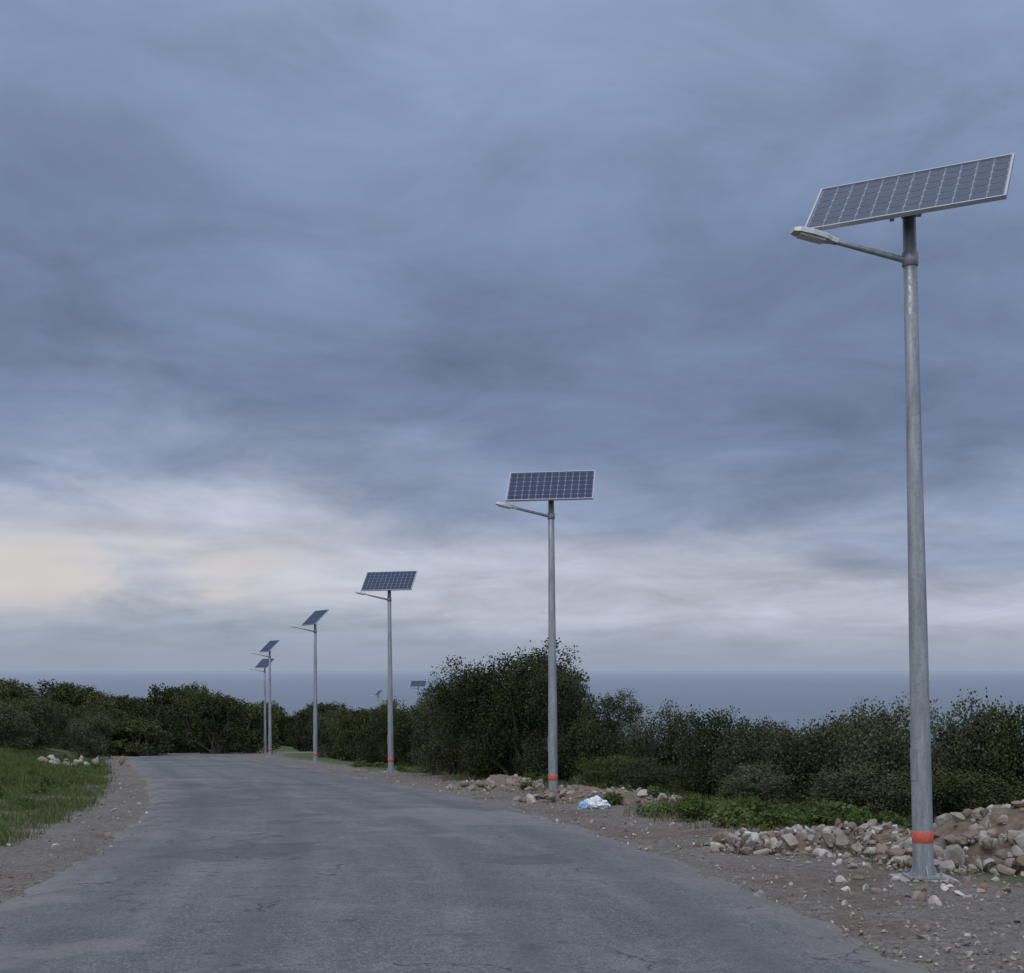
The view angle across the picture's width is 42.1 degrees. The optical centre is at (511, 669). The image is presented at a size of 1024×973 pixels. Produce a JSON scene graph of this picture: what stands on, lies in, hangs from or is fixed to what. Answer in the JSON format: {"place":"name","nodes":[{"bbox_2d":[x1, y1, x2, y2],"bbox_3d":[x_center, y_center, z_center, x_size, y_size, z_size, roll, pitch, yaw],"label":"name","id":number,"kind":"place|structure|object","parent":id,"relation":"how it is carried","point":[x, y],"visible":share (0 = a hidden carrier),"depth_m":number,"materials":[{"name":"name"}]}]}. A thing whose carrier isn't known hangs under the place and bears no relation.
{"place":"outdoors","nodes":[
{"label":"outdoors","id":0,"kind":"place"},
{"bbox_2d":[0,751,929,972],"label":"road","id":1,"kind":"structure","parent":0,"point":[234,862],"depth_m":12.13,"materials":[{"name":"grey asphalt"}]},
{"bbox_2d":[0,744,1023,972],"bbox_3d":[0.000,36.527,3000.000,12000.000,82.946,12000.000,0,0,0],"label":"ground","id":2,"kind":"structure","parent":0,"point":[33,852],"depth_m":14.75,"materials":[{"name":"brown soil"}]},
{"bbox_2d":[0,702,28,742],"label":"shrub","id":3,"kind":"object","parent":2,"relation":"on","point":[16,723],"visible":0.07,"depth_m":67.97,"materials":[{"name":"green plant"}]},
{"bbox_2d":[0,698,43,749],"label":"shrub","id":4,"kind":"object","parent":2,"relation":"on","point":[9,727],"visible":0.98,"depth_m":61.76,"materials":[{"name":"green plant"}]},
{"bbox_2d":[2,696,56,750],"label":"shrub","id":5,"kind":"object","parent":2,"relation":"on","point":[35,716],"visible":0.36,"depth_m":72.44,"materials":[{"name":"green plant"}]},
{"bbox_2d":[5,691,70,749],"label":"shrub","id":6,"kind":"object","parent":2,"relation":"on","point":[52,714],"visible":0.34,"depth_m":83.93,"materials":[{"name":"green plant"}]},
{"bbox_2d":[37,755,124,766],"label":"field rocks","id":7,"kind":"object","parent":2,"relation":"on","point":[96,760],"visible":0.45,"depth_m":56.85,"materials":[{"name":"stone"}]},
{"bbox_2d":[63,710,118,758],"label":"shrub","id":8,"kind":"object","parent":2,"relation":"on","point":[91,728],"visible":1,"depth_m":78.50,"materials":[{"name":"green plant"}]},
{"bbox_2d":[63,702,128,754],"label":"shrub","id":9,"kind":"object","parent":2,"relation":"on","point":[96,710],"visible":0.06,"depth_m":94.72,"materials":[{"name":"green plant"}]},
{"bbox_2d":[0,678,397,755],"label":"trees","id":10,"kind":"object","parent":2,"relation":"on","point":[166,722],"visible":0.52,"depth_m":107.13,"materials":[{"name":"green plant"}]},
{"bbox_2d":[249,658,274,753],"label":"solar street lamp","id":11,"kind":"object","parent":2,"relation":"on","point":[263,663],"visible":0.97,"depth_m":109.92,"materials":[{"name":"metal"}]},
{"bbox_2d":[250,640,279,756],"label":"solar street lamp","id":12,"kind":"object","parent":2,"relation":"on","point":[268,646],"visible":0.99,"depth_m":87.43,"materials":[{"name":"metal"}]},
{"bbox_2d":[289,609,328,762],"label":"solar street lamp","id":13,"kind":"object","parent":2,"relation":"on","point":[315,617],"visible":0.98,"depth_m":66.92,"materials":[{"name":"metal"}]},
{"bbox_2d":[306,703,354,758],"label":"shrub","id":14,"kind":"object","parent":2,"relation":"on","point":[325,736],"visible":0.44,"depth_m":89.24,"materials":[{"name":"green plant"}]},
{"bbox_2d":[326,707,380,762],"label":"shrub","id":15,"kind":"object","parent":2,"relation":"on","point":[357,749],"visible":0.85,"depth_m":77.41,"materials":[{"name":"green plant"}]},
{"bbox_2d":[370,690,382,705],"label":"solar street lamp","id":16,"kind":"object","parent":2,"relation":"on","point":[378,692],"visible":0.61,"depth_m":199.93,"materials":[{"name":"metal"}]},
{"bbox_2d":[360,706,404,763],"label":"shrub","id":17,"kind":"object","parent":2,"relation":"on","point":[367,756],"visible":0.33,"depth_m":67.59,"materials":[{"name":"green plant"}]},
{"bbox_2d":[355,571,417,771],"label":"solar street lamp","id":18,"kind":"object","parent":2,"relation":"on","point":[388,581],"visible":0.99,"depth_m":49.93,"materials":[{"name":"metal"}]},
{"bbox_2d":[369,696,411,762],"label":"shrub","id":19,"kind":"object","parent":2,"relation":"on","point":[395,704],"visible":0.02,"depth_m":83.65,"materials":[{"name":"green plant"}]},
{"bbox_2d":[368,703,428,766],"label":"shrub","id":20,"kind":"object","parent":2,"relation":"on","point":[401,725],"visible":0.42,"depth_m":59.54,"materials":[{"name":"green plant"}]},
{"bbox_2d":[409,680,426,703],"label":"solar street lamp","id":21,"kind":"object","parent":2,"relation":"on","point":[418,684],"visible":0.58,"depth_m":167.93,"materials":[{"name":"metal"}]},
{"bbox_2d":[404,695,463,769],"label":"shrub","id":22,"kind":"object","parent":2,"relation":"on","point":[421,730],"visible":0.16,"depth_m":52.42,"materials":[{"name":"green plant"}]},
{"bbox_2d":[409,674,471,774],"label":"shrub","id":23,"kind":"object","parent":2,"relation":"on","point":[441,752],"visible":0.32,"depth_m":46.63,"materials":[{"name":"green plant"}]},
{"bbox_2d":[0,746,911,868],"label":"grass","id":24,"kind":"structure","parent":2,"relation":"on","point":[74,799],"depth_m":31.30,"materials":[{"name":"green plant"}]},
{"bbox_2d":[0,745,933,832],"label":"weeds","id":25,"kind":"object","parent":2,"relation":"on","point":[825,812],"visible":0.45,"depth_m":22.62,"materials":[{"name":"green plant"}]},
{"bbox_2d":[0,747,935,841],"bbox_3d":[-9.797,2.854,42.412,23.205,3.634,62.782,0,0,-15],"label":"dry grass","id":26,"kind":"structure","parent":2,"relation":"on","point":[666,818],"depth_m":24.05,"materials":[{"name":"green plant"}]},
{"bbox_2d":[424,655,517,776],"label":"carob tree","id":27,"kind":"object","parent":2,"relation":"on","point":[454,713],"visible":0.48,"depth_m":43.28,"materials":[{"name":"green plant"}]},
{"bbox_2d":[460,774,547,791],"bbox_3d":[-0.200,3.085,35.500,2.600,0.598,3.600,0,0,0],"label":"earth mound","id":28,"kind":"object","parent":2,"relation":"on","point":[498,779],"visible":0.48,"depth_m":34.81,"materials":[{"name":"brown soil"}]},
{"bbox_2d":[445,774,681,804],"bbox_3d":[0.754,2.955,32.460,3.856,0.831,10.239,0,0,-21],"label":"rubble pile","id":29,"kind":"object","parent":28,"relation":"on","point":[527,798],"visible":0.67,"depth_m":29.35,"materials":[{"name":"stone"}]},
{"bbox_2d":[0,766,1023,972],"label":"loose stones","id":30,"kind":"object","parent":2,"relation":"on","point":[934,899],"visible":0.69,"depth_m":13.16,"materials":[{"name":"stone"}]},
{"bbox_2d":[454,637,588,779],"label":"carob tree","id":31,"kind":"object","parent":2,"relation":"on","point":[513,712],"visible":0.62,"depth_m":41.65,"materials":[{"name":"green plant"}]},
{"bbox_2d":[495,470,594,790],"bbox_3d":[0.769,-0.778,30.697,2.258,7.717,0.806,0,0,8],"label":"solar street lamp","id":32,"kind":"object","parent":2,"relation":"on","point":[550,487],"visible":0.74,"depth_m":30.63,"materials":[{"name":"metal"}]},
{"bbox_2d":[548,737,549,751],"bbox_3d":[0.849,1.719,30.651,0.012,0.340,0.090,0,0,-29],"label":"access door","id":33,"kind":"structure","parent":32,"relation":"in","point":[548,737],"depth_m":30.64,"materials":[{"name":"metal"}]},
{"bbox_2d":[512,657,599,781],"bbox_3d":[1.460,1.654,40.453,3.156,4.105,3.086,0,0,24],"label":"carob tree","id":34,"kind":"object","parent":2,"relation":"on","point":[568,699],"visible":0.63,"depth_m":39.97,"materials":[{"name":"green plant"}]},
{"bbox_2d":[577,801,589,808],"bbox_3d":[1.417,2.676,26.295,0.241,0.154,0.205,0,0,27],"label":"plastic bag","id":35,"kind":"object","parent":2,"relation":"on","point":[583,805],"visible":0.96,"depth_m":26.24,"materials":[{"name":"blue plastic"}]},
{"bbox_2d":[547,688,647,784],"bbox_3d":[2.582,2.100,39.075,2.939,3.162,3.453,0,0,-14],"label":"shrub","id":36,"kind":"object","parent":2,"relation":"on","point":[599,742],"visible":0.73,"depth_m":38.50,"materials":[{"name":"green plant"}]},
{"bbox_2d":[584,795,610,808],"bbox_3d":[1.650,2.625,26.406,0.614,0.267,0.451,0,0,0],"label":"plastic bag","id":37,"kind":"object","parent":2,"relation":"on","point":[596,802],"visible":0.96,"depth_m":26.27,"materials":[{"name":"white plastic"}]},
{"bbox_2d":[536,784,665,803],"bbox_3d":[1.900,2.822,29.500,3.200,0.535,3.200,0,0,0],"label":"earth mound","id":38,"kind":"object","parent":2,"relation":"on","point":[629,796],"visible":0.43,"depth_m":28.75,"materials":[{"name":"brown soil"}]},
{"bbox_2d":[570,753,637,787],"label":"shrub","id":39,"kind":"object","parent":2,"relation":"on","point":[605,770],"visible":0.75,"depth_m":33.26,"materials":[{"name":"green plant"}]},
{"bbox_2d":[613,753,682,794],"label":"shrub","id":40,"kind":"object","parent":2,"relation":"on","point":[642,775],"visible":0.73,"depth_m":30.64,"materials":[{"name":"green plant"}]},
{"bbox_2d":[611,699,703,790],"bbox_3d":[4.097,2.235,35.881,2.992,2.969,2.528,0,0,-21],"label":"shrub","id":41,"kind":"object","parent":2,"relation":"on","point":[666,750],"visible":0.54,"depth_m":35.83,"materials":[{"name":"green plant"}]},
{"bbox_2d":[325,707,1022,798],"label":"background scrub","id":42,"kind":"object","parent":2,"relation":"on","point":[360,713],"visible":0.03,"depth_m":77.69,"materials":[{"name":"green plant"}]},
{"bbox_2d":[671,704,768,799],"bbox_3d":[5.136,2.155,32.514,2.716,2.646,3.021,0,0,-36],"label":"shrub","id":43,"kind":"object","parent":2,"relation":"on","point":[695,782],"visible":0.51,"depth_m":32.05,"materials":[{"name":"green plant"}]},
{"bbox_2d":[700,716,814,801],"bbox_3d":[5.667,2.240,30.349,2.642,2.352,2.613,0,0,1],"label":"shrub","id":44,"kind":"object","parent":2,"relation":"on","point":[748,752],"visible":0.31,"depth_m":30.29,"materials":[{"name":"green plant"}]},
{"bbox_2d":[715,759,811,806],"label":"shrub","id":45,"kind":"object","parent":2,"relation":"on","point":[758,781],"visible":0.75,"depth_m":27.19,"materials":[{"name":"green plant"}]},
{"bbox_2d":[764,710,857,804],"bbox_3d":[6.502,2.072,27.983,2.258,2.434,2.571,0,0,-12],"label":"shrub","id":46,"kind":"object","parent":2,"relation":"on","point":[794,751],"visible":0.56,"depth_m":27.66,"materials":[{"name":"green plant"}]},
{"bbox_2d":[724,825,911,854],"bbox_3d":[4.300,2.279,17.600,3.200,0.507,2.000,0,0,0],"label":"earth mound","id":47,"kind":"object","parent":2,"relation":"on","point":[888,838],"visible":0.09,"depth_m":17.02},
{"bbox_2d":[693,818,995,874],"bbox_3d":[4.762,2.228,16.848,3.419,0.583,4.671,0,0,-36],"label":"rubble pile","id":48,"kind":"object","parent":47,"relation":"on","point":[753,839],"visible":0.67,"depth_m":16.91,"materials":[{"name":"stone"}]},
{"bbox_2d":[798,696,905,803],"bbox_3d":[7.107,1.930,27.148,2.494,2.826,2.792,0,0,32],"label":"shrub","id":49,"kind":"object","parent":2,"relation":"on","point":[843,729],"visible":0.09,"depth_m":26.66,"materials":[{"name":"green plant"}]},
{"bbox_2d":[802,761,932,819],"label":"shrub","id":50,"kind":"object","parent":2,"relation":"on","point":[848,789],"visible":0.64,"depth_m":23.61,"materials":[{"name":"green plant"}]},
{"bbox_2d":[834,691,959,815],"bbox_3d":[7.439,1.876,25.390,2.644,2.932,2.486,0,0,14],"label":"shrub","id":51,"kind":"object","parent":2,"relation":"on","point":[895,754],"visible":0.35,"depth_m":25.22,"materials":[{"name":"green plant"}]},
{"bbox_2d":[790,153,1014,882],"bbox_3d":[4.108,-1.532,13.996,2.151,7.794,1.200,0,0,24],"label":"solar street lamp","id":52,"kind":"object","parent":2,"relation":"on","point":[908,198],"visible":1,"depth_m":14.03,"materials":[{"name":"metal"}]},
{"bbox_2d":[910,748,917,780],"bbox_3d":[4.241,1.001,14.051,0.012,0.340,0.090,-1,0,-29],"label":"access door","id":53,"kind":"structure","parent":52,"relation":"in","point":[913,752],"depth_m":14.05,"materials":[{"name":"metal"}]},
{"bbox_2d":[873,804,1023,873],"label":"earth mound","id":54,"kind":"object","parent":2,"relation":"on","point":[1015,815],"visible":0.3,"depth_m":15.40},
{"bbox_2d":[875,800,1023,875],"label":"rubble pile","id":55,"kind":"object","parent":2,"relation":"on","point":[952,856],"visible":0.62,"depth_m":15.04,"materials":[{"name":"stone"}]},
{"bbox_2d":[897,687,1019,820],"bbox_3d":[8.167,1.811,24.144,2.422,3.005,2.792,0,0,15],"label":"shrub","id":56,"kind":"object","parent":2,"relation":"on","point":[967,756],"visible":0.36,"depth_m":23.51,"materials":[{"name":"green plant"}]},
{"bbox_2d":[894,763,1023,821],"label":"shrub","id":57,"kind":"object","parent":2,"relation":"on","point":[960,793],"visible":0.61,"depth_m":21.11,"materials":[{"name":"green plant"}]},
{"bbox_2d":[962,695,1023,805],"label":"shrub","id":58,"kind":"object","parent":2,"relation":"on","point":[1017,753],"visible":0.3,"depth_m":22.86,"materials":[{"name":"green plant"}]},
{"bbox_2d":[995,771,1023,801],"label":"shrub","id":59,"kind":"object","parent":2,"relation":"on","point":[1018,785],"visible":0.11,"depth_m":22.48,"materials":[{"name":"green plant"}]},
{"bbox_2d":[0,671,1023,754],"bbox_3d":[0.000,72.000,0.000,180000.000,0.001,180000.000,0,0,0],"label":"sea","id":60,"kind":"structure","parent":0,"point":[792,697],"depth_m":5124.53,"materials":[{"name":"liquid"}]},
{"bbox_2d":[0,0,1023,670],"label":"sky","id":61,"kind":"structure","parent":0,"point":[293,294],"materials":[{"name":"blue"}]}
]}

